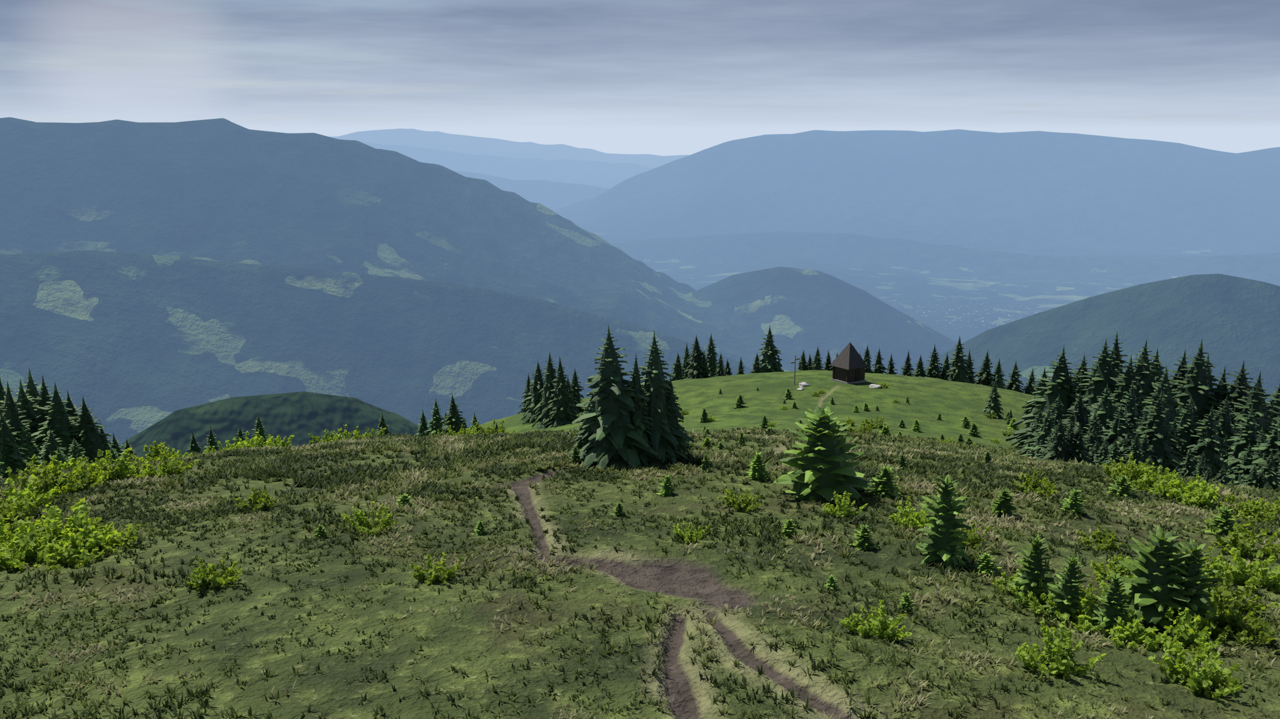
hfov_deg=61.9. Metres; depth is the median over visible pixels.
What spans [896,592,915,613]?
sapling
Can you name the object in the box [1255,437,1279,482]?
spruce
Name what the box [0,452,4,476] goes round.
spruce
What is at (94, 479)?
shrub
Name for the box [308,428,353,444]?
shrub
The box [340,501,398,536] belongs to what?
shrub
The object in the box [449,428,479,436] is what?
shrub
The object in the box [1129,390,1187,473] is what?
spruce
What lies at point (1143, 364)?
spruce
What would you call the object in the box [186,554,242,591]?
shrub
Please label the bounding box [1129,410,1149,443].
spruce
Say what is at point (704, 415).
young spruce
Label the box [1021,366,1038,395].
spruce
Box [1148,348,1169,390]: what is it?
spruce
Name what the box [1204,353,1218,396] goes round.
spruce
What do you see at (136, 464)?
shrub
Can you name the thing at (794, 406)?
sapling
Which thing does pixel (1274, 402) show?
spruce
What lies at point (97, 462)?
shrub
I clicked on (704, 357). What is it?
spruce
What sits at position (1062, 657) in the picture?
shrub
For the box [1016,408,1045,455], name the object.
spruce
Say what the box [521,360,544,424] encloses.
spruce
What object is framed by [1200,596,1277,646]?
shrub
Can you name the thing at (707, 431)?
sapling
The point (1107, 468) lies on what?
shrub
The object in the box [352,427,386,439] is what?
shrub
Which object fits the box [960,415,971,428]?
sapling
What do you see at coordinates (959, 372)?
spruce
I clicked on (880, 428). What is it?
sapling
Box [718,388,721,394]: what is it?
young spruce
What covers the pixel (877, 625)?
shrub
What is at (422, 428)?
spruce
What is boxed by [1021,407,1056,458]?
spruce
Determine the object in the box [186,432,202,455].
spruce
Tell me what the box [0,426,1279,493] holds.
grass tussocks
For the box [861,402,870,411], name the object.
sapling
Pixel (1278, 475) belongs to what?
spruce
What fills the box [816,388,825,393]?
shrub
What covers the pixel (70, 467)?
shrub
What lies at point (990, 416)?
shrub
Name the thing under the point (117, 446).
spruce
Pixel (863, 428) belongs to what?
shrub
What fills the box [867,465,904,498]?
sapling
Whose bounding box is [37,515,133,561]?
shrub
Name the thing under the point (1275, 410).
spruce
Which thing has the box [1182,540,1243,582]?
shrub
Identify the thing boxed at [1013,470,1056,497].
shrub
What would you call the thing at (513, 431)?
shrub
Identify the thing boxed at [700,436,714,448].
sapling
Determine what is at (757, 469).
sapling
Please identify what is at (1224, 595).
shrub
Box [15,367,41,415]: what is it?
spruce
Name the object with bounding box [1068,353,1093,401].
spruce
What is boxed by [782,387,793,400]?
sapling
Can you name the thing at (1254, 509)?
shrub
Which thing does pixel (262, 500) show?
shrub
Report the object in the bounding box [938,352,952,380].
spruce
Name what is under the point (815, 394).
shrub
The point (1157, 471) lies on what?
spruce
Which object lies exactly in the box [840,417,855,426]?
shrub
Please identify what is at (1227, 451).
spruce
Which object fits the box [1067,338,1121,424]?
spruce
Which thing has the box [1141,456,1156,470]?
spruce
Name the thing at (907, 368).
spruce
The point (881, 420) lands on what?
shrub
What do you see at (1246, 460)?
spruce
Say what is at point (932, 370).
spruce
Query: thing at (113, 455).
spruce
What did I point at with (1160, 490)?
shrub
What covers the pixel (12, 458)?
spruce
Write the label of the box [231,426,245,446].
spruce
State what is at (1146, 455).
spruce
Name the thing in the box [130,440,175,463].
shrub
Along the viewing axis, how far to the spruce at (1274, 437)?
52.56 m
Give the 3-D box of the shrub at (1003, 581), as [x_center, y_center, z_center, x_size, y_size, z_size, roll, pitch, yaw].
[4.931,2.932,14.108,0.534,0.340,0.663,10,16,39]
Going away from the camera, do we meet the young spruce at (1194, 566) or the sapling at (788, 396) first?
the young spruce at (1194, 566)
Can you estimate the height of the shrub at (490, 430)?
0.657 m
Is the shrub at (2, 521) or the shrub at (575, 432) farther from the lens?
the shrub at (575, 432)
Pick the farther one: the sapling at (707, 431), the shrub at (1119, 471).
the sapling at (707, 431)
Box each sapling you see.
[313,524,327,539]
[394,493,416,508]
[471,520,486,535]
[578,426,582,431]
[609,501,625,517]
[655,474,677,496]
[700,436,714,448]
[702,426,706,431]
[703,428,711,435]
[715,441,724,449]
[730,394,746,408]
[744,451,770,481]
[763,426,771,434]
[780,518,799,538]
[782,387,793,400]
[790,401,797,409]
[823,574,839,591]
[829,396,836,404]
[838,423,848,433]
[848,524,879,551]
[852,404,859,412]
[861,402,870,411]
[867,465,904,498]
[874,405,879,411]
[876,422,883,429]
[878,425,889,436]
[885,424,892,435]
[896,419,905,428]
[896,430,902,436]
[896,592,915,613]
[910,418,923,432]
[938,434,944,440]
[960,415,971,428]
[963,436,973,445]
[966,422,981,437]
[973,552,1002,577]
[989,488,1020,517]
[1003,411,1009,421]
[1007,417,1019,429]
[1059,488,1087,515]
[1107,474,1135,498]
[1201,506,1238,537]
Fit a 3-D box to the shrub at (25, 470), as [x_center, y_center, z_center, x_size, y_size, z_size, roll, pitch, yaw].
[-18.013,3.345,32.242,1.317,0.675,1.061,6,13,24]
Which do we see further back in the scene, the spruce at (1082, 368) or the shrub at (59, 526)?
the spruce at (1082, 368)
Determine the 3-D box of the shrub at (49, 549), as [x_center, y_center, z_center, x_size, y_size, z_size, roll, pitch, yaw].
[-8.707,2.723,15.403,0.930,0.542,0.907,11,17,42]
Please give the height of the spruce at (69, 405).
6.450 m
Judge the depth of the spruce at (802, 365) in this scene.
143.29 m
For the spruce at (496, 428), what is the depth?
51.49 m
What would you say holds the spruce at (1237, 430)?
on the terrain ground
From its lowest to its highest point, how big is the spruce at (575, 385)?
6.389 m
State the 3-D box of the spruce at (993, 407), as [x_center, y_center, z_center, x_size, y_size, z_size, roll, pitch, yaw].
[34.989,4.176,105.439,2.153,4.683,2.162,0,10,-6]
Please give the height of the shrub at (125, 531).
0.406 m
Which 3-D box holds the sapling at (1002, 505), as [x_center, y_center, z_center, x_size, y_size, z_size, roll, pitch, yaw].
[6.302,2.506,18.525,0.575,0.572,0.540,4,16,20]
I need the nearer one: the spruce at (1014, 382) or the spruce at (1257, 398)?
the spruce at (1257, 398)
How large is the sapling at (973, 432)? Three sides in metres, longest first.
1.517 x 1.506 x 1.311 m
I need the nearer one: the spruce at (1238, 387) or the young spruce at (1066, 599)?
the young spruce at (1066, 599)
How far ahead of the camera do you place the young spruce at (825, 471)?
18.84 m
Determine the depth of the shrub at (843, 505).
17.83 m
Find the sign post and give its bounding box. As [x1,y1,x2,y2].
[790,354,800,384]
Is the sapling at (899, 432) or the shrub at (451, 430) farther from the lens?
the sapling at (899, 432)
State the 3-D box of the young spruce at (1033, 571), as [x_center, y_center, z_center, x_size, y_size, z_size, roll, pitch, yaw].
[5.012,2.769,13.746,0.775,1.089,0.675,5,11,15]
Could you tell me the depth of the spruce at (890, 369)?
152.00 m
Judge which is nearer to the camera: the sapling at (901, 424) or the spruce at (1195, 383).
the spruce at (1195, 383)
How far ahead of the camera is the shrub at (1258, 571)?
14.55 m
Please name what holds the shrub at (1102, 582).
on the terrain ground
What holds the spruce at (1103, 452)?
on the terrain ground
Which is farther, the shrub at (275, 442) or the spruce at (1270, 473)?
the spruce at (1270, 473)
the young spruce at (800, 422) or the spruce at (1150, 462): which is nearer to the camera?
the spruce at (1150, 462)
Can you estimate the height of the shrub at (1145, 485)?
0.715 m
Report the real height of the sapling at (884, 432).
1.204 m
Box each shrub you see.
[0,474,67,512]
[0,489,44,526]
[0,497,107,564]
[0,511,48,546]
[0,520,74,569]
[0,533,71,571]
[0,534,21,551]
[2,450,88,499]
[11,522,64,546]
[14,504,101,538]
[16,460,55,476]
[33,535,105,570]
[34,456,69,473]
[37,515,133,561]
[41,462,103,493]
[57,447,136,484]
[65,456,89,470]
[68,523,141,557]
[82,521,128,537]
[87,457,113,467]
[107,457,158,480]
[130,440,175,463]
[133,451,199,478]
[170,448,193,458]
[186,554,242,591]
[202,444,229,454]
[217,437,251,451]
[219,436,258,451]
[232,429,274,448]
[234,487,277,511]
[257,433,293,447]
[259,438,288,447]
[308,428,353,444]
[328,423,370,441]
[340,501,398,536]
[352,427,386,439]
[409,552,465,585]
[427,429,447,436]
[446,424,472,435]
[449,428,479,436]
[466,425,480,434]
[474,418,509,434]
[496,429,515,434]
[573,429,577,438]
[672,520,709,543]
[680,409,689,415]
[706,415,717,422]
[716,488,760,513]
[766,420,776,427]
[778,405,789,410]
[811,391,820,396]
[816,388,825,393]
[822,490,867,518]
[838,599,912,642]
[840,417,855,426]
[845,419,877,433]
[864,416,887,428]
[876,380,888,388]
[888,496,934,530]
[892,398,900,403]
[939,436,956,443]
[955,515,989,550]
[985,411,996,418]
[990,437,1000,443]
[991,567,1022,595]
[1002,429,1015,436]
[1008,576,1061,617]
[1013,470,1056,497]
[1014,617,1106,680]
[1048,595,1129,637]
[1077,523,1123,551]
[1077,574,1106,606]
[1090,552,1135,583]
[1095,573,1131,605]
[1101,455,1149,480]
[1102,452,1166,480]
[1108,609,1166,650]
[1112,461,1159,490]
[1119,462,1169,488]
[1132,606,1221,660]
[1133,464,1175,488]
[1137,462,1195,493]
[1148,640,1243,701]
[1149,474,1199,501]
[1164,473,1223,507]
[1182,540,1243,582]
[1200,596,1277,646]
[1201,565,1279,615]
[1204,512,1279,559]
[1204,600,1230,624]
[1212,546,1279,593]
[1215,491,1274,520]
[1237,502,1278,522]
[1240,496,1279,517]
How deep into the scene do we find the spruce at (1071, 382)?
84.85 m
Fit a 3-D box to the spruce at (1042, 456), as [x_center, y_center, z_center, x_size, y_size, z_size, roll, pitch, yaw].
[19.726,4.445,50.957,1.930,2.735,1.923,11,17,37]
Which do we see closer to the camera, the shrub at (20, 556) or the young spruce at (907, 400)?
the shrub at (20, 556)
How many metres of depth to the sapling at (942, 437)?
85.62 m
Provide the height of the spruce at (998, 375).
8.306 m
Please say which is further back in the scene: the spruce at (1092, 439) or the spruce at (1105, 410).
the spruce at (1105, 410)
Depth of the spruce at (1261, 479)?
43.59 m
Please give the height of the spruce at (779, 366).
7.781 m
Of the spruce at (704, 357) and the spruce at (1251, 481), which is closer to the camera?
the spruce at (1251, 481)
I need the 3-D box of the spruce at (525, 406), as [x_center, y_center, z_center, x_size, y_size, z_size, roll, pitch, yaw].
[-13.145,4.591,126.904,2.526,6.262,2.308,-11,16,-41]
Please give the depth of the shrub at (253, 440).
34.42 m
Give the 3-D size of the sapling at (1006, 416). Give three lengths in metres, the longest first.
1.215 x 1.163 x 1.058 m
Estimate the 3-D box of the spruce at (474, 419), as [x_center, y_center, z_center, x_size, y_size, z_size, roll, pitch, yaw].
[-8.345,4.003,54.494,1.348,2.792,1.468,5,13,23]
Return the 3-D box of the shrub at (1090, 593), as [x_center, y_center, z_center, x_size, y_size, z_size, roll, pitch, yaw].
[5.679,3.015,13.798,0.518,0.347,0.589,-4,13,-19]
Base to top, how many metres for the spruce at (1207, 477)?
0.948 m
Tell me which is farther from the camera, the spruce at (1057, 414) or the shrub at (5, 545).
the spruce at (1057, 414)
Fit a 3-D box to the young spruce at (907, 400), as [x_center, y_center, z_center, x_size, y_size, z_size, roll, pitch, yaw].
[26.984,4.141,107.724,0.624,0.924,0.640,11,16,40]
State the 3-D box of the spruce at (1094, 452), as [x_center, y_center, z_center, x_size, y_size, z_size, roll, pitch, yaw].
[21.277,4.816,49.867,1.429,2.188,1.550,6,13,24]
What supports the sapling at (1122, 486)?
on the terrain ground
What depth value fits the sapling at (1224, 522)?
18.05 m
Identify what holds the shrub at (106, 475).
on the terrain ground
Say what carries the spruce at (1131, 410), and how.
on the terrain ground
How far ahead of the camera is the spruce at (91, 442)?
46.38 m
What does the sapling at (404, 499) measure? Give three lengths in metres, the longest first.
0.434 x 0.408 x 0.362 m
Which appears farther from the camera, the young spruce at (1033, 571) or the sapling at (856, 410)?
the sapling at (856, 410)
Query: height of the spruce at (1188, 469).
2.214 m
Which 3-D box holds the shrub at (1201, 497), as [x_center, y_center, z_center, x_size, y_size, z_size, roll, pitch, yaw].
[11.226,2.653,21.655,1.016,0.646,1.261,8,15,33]
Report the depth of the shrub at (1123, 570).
14.80 m
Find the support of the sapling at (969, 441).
on the terrain ground
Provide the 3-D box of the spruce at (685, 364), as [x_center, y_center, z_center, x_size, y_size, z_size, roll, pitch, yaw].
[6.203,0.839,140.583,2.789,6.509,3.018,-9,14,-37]
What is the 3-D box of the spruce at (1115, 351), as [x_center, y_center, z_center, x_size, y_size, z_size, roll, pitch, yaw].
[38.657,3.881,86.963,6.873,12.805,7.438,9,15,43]
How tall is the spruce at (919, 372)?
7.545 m
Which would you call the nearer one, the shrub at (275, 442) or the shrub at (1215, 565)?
the shrub at (1215, 565)
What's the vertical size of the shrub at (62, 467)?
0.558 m
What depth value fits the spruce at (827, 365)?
147.56 m
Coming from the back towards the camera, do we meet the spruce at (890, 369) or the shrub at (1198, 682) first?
the spruce at (890, 369)
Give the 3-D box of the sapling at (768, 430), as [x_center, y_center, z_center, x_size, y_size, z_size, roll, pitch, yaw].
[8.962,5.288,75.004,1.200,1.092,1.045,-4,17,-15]
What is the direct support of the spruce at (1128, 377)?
on the terrain ground
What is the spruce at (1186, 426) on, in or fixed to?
on the terrain ground
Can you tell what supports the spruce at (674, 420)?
on the terrain ground
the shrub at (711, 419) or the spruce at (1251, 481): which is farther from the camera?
the shrub at (711, 419)
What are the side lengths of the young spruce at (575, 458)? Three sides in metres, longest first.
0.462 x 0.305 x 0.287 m
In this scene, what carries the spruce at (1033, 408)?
on the terrain ground
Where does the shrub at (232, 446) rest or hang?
on the terrain ground
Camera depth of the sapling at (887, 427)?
85.73 m
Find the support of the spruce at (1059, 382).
on the terrain ground
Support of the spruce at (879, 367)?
on the terrain ground
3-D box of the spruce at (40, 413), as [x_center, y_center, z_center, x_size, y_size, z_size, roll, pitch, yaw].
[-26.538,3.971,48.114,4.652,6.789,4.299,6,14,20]
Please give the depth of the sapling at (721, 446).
25.69 m
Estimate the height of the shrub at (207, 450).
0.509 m
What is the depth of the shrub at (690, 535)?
16.06 m
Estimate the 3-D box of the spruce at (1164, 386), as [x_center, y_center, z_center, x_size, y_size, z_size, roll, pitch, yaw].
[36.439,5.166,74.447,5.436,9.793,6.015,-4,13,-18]
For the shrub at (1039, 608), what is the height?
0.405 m
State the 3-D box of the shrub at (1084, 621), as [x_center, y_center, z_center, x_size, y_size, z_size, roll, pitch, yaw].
[5.488,3.108,12.927,0.884,0.453,0.713,0,12,-1]
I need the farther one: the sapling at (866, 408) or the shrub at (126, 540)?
the sapling at (866, 408)
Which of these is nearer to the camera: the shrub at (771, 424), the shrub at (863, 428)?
the shrub at (863, 428)
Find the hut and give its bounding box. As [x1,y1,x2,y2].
[830,342,868,384]
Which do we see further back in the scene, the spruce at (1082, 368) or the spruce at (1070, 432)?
the spruce at (1082, 368)
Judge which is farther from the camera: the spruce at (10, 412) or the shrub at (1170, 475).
the spruce at (10, 412)
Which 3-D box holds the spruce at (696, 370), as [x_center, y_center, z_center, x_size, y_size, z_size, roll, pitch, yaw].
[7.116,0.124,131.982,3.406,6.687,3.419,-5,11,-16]
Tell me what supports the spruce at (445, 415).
on the terrain ground
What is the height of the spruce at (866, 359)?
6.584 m
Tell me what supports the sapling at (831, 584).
on the terrain ground
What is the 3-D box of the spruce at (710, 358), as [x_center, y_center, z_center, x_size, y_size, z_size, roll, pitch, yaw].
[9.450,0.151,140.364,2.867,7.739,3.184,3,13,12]
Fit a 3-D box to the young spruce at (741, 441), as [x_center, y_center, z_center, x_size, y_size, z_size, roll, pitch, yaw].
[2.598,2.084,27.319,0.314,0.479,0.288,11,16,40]
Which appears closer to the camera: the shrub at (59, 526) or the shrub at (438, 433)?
the shrub at (59, 526)
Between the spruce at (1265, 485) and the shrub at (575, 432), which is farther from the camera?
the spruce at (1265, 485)
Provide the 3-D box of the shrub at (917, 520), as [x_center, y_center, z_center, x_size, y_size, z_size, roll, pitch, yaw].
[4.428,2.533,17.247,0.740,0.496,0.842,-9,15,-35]
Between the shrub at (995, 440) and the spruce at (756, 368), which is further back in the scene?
the spruce at (756, 368)
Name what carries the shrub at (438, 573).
on the terrain ground
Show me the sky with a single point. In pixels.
(656, 77)
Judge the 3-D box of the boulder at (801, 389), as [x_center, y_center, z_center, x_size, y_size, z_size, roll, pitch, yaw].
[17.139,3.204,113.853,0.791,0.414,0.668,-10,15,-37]
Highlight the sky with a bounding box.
[0,0,1279,155]
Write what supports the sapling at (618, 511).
on the terrain ground
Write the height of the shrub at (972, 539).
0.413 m
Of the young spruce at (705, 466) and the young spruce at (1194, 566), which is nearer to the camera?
the young spruce at (1194, 566)
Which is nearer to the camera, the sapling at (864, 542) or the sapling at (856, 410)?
the sapling at (864, 542)
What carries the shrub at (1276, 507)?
on the terrain ground
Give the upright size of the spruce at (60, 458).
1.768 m
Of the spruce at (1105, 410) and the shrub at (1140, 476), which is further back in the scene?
the spruce at (1105, 410)
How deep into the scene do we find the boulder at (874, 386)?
115.04 m
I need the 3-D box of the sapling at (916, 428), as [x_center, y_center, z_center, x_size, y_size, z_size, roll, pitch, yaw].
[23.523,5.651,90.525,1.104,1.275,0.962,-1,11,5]
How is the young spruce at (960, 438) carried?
on the terrain ground
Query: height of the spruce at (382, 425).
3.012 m
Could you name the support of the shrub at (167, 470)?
on the terrain ground
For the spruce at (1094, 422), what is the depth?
54.01 m
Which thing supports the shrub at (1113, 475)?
on the terrain ground
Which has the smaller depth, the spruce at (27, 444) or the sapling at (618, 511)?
the sapling at (618, 511)
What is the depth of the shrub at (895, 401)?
107.69 m
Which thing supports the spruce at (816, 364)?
on the terrain ground
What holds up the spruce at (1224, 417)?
on the terrain ground
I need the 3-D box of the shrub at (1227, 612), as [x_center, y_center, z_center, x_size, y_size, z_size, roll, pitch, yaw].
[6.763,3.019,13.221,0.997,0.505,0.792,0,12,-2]
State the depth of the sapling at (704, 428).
90.38 m
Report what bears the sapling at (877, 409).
on the terrain ground
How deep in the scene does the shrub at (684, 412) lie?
106.75 m
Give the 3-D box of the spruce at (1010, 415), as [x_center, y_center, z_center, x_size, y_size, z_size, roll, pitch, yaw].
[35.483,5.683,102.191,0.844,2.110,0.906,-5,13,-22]
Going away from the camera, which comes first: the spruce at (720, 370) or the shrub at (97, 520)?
the shrub at (97, 520)
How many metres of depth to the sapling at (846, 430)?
82.48 m
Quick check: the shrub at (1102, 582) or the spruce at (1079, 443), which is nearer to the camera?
the shrub at (1102, 582)
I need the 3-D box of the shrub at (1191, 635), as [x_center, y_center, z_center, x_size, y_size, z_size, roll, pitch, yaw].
[6.304,3.119,12.348,1.122,0.568,0.891,-11,16,-40]
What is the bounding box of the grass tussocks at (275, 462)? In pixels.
[0,428,1279,718]
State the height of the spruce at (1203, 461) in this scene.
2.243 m
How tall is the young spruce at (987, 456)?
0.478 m
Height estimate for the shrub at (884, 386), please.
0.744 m
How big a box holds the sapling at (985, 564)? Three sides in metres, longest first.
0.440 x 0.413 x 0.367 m
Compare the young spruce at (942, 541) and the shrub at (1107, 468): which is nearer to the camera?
the young spruce at (942, 541)
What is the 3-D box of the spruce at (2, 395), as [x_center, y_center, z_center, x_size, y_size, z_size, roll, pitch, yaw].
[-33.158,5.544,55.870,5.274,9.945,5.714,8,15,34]
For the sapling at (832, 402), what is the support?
on the terrain ground
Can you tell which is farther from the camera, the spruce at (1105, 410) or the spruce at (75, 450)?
the spruce at (1105, 410)
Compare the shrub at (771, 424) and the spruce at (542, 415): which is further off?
the spruce at (542, 415)
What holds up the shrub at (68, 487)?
on the terrain ground
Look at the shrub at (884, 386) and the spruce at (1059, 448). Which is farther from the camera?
the shrub at (884, 386)
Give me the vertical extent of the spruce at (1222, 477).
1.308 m
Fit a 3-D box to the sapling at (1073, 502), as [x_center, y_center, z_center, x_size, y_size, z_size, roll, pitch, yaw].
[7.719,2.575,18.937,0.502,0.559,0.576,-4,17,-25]
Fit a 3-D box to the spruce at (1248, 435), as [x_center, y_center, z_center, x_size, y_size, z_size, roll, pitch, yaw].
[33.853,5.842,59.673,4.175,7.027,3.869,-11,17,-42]
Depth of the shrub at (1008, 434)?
96.56 m
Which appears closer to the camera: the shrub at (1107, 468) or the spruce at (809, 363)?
the shrub at (1107, 468)
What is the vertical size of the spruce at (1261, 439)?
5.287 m
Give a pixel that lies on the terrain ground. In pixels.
(175, 286)
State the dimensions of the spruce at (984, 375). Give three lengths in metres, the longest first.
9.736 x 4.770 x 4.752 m
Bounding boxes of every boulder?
[796,387,803,391]
[798,382,809,387]
[869,384,881,388]
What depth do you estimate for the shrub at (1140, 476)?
23.53 m
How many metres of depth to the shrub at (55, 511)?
15.79 m
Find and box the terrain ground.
[0,117,1279,718]
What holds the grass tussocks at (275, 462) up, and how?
on the terrain ground
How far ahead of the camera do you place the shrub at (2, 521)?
16.95 m
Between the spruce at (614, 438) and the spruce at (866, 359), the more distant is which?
the spruce at (866, 359)
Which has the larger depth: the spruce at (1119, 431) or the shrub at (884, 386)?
the shrub at (884, 386)
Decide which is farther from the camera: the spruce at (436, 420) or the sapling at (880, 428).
the sapling at (880, 428)
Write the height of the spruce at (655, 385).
3.249 m
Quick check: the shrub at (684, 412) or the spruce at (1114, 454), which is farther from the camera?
the shrub at (684, 412)
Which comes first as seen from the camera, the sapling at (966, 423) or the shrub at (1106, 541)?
the shrub at (1106, 541)
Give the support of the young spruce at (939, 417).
on the terrain ground
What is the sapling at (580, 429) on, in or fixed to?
on the terrain ground
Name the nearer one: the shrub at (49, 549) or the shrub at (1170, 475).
the shrub at (49, 549)
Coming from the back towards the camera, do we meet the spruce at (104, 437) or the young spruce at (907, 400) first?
the young spruce at (907, 400)
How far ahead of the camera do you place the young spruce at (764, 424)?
88.74 m
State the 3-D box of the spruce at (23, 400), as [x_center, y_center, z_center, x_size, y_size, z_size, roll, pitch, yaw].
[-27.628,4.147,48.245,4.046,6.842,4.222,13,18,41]
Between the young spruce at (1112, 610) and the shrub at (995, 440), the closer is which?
the young spruce at (1112, 610)
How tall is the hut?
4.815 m
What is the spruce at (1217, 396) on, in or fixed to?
on the terrain ground
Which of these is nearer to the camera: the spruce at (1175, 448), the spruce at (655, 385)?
the spruce at (655, 385)
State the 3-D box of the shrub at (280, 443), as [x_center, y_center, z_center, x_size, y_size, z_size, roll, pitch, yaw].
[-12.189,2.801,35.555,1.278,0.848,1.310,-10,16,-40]
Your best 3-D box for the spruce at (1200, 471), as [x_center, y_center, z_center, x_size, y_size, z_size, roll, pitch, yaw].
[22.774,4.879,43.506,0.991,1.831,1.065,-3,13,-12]
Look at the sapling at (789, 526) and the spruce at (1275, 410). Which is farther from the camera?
the spruce at (1275, 410)
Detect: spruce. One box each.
[0,377,17,415]
[0,380,39,470]
[0,411,38,479]
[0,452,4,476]
[12,377,37,447]
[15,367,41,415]
[16,425,43,470]
[24,374,74,449]
[29,382,86,464]
[35,428,76,468]
[53,447,68,469]
[62,389,81,436]
[65,437,85,465]
[66,396,120,464]
[99,422,118,456]
[105,447,121,464]
[108,432,124,456]
[118,439,137,457]
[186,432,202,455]
[202,425,221,452]
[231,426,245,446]
[250,414,267,445]
[375,412,392,436]
[414,408,429,436]
[423,396,447,436]
[439,392,467,435]
[442,412,447,432]
[462,417,469,431]
[468,413,482,433]
[494,422,499,431]
[517,373,531,418]
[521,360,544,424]
[531,351,557,429]
[542,356,577,428]
[565,376,581,419]
[567,393,593,460]
[568,446,581,464]
[569,324,658,470]
[570,368,584,412]
[625,353,653,467]
[638,330,694,465]
[663,376,689,460]
[668,352,685,381]
[680,343,690,378]
[682,438,694,452]
[684,335,710,379]
[697,407,710,423]
[698,454,712,471]
[702,350,709,377]
[704,333,718,376]
[714,352,726,376]
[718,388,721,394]
[723,358,732,375]
[735,357,745,375]
[736,431,746,446]
[749,352,764,373]
[757,326,784,372]
[758,414,769,429]
[773,406,875,503]
[777,359,781,372]
[793,351,810,370]
[798,420,803,426]
[806,353,812,370]
[809,347,824,370]
[822,351,832,370]
[829,352,837,370]
[862,345,875,373]
[871,348,887,374]
[885,353,898,374]
[896,453,908,470]
[899,351,913,376]
[903,396,910,404]
[911,354,928,377]
[915,474,972,570]
[924,344,942,378]
[935,413,942,420]
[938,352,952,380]
[945,336,972,383]
[956,433,964,443]
[964,349,977,383]
[973,349,994,386]
[981,379,1003,418]
[982,450,992,464]
[988,359,1007,389]
[1004,359,1023,393]
[1005,346,1082,451]
[1005,408,1013,425]
[1006,534,1059,606]
[1010,367,1049,448]
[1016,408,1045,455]
[1020,399,1029,419]
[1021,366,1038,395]
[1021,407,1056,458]
[1027,393,1069,457]
[1035,426,1056,459]
[1040,417,1074,462]
[1042,553,1090,624]
[1061,391,1093,436]
[1064,419,1078,460]
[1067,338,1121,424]
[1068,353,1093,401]
[1069,374,1077,404]
[1070,424,1095,464]
[1082,410,1104,446]
[1084,426,1102,457]
[1086,354,1151,420]
[1086,440,1101,465]
[1087,383,1131,445]
[1090,571,1131,638]
[1092,439,1110,466]
[1099,404,1138,455]
[1100,438,1122,467]
[1108,331,1127,383]
[1110,525,1210,637]
[1115,338,1164,414]
[1117,380,1147,438]
[1118,429,1133,460]
[1121,432,1146,468]
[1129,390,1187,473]
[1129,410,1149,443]
[1139,433,1157,472]
[1141,365,1184,430]
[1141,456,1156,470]
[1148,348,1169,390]
[1156,464,1163,473]
[1161,349,1189,391]
[1161,538,1222,631]
[1167,416,1185,474]
[1169,338,1222,434]
[1169,395,1201,474]
[1174,465,1180,476]
[1178,446,1198,478]
[1181,405,1234,482]
[1187,458,1206,479]
[1194,451,1211,480]
[1202,467,1212,483]
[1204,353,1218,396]
[1209,364,1230,419]
[1212,464,1230,485]
[1213,360,1272,424]
[1213,393,1243,455]
[1219,435,1232,471]
[1221,404,1268,483]
[1226,442,1255,485]
[1229,370,1279,446]
[1229,426,1267,475]
[1229,478,1235,485]
[1232,418,1241,436]
[1234,418,1279,487]
[1239,464,1265,488]
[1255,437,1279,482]
[1255,470,1267,490]
[1257,451,1279,490]
[1262,481,1270,488]
[1265,384,1279,423]
[1267,393,1279,431]
[1276,463,1279,486]
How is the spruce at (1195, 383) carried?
on the terrain ground
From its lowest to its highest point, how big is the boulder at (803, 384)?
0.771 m
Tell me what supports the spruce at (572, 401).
on the terrain ground
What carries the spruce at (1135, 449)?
on the terrain ground
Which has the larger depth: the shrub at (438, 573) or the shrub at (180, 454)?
the shrub at (180, 454)
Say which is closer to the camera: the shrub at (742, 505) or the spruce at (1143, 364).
the shrub at (742, 505)
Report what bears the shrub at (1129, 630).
on the terrain ground
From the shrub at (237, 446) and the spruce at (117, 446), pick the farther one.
the spruce at (117, 446)
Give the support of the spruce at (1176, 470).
on the terrain ground
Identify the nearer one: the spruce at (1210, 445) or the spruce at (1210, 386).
the spruce at (1210, 445)
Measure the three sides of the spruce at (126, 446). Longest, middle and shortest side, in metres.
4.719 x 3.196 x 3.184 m
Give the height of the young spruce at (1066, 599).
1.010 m
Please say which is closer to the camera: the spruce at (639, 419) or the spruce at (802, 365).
the spruce at (639, 419)
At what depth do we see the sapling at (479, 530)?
16.14 m
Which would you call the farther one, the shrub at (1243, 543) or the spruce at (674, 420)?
the spruce at (674, 420)
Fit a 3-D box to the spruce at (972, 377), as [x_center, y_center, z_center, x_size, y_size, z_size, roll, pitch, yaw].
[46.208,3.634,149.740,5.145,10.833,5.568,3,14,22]
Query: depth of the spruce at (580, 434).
22.37 m
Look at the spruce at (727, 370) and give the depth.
143.39 m
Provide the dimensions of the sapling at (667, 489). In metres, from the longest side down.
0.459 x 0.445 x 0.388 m
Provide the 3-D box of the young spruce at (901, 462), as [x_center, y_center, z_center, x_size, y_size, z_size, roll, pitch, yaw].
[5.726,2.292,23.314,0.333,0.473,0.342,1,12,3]
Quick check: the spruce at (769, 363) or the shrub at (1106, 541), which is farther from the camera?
the spruce at (769, 363)
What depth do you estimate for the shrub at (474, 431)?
36.70 m
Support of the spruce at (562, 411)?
on the terrain ground
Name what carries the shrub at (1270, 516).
on the terrain ground
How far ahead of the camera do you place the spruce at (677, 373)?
134.24 m
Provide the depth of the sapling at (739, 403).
106.82 m
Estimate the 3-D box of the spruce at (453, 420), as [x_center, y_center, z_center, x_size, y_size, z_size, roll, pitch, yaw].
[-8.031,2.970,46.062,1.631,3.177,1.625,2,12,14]

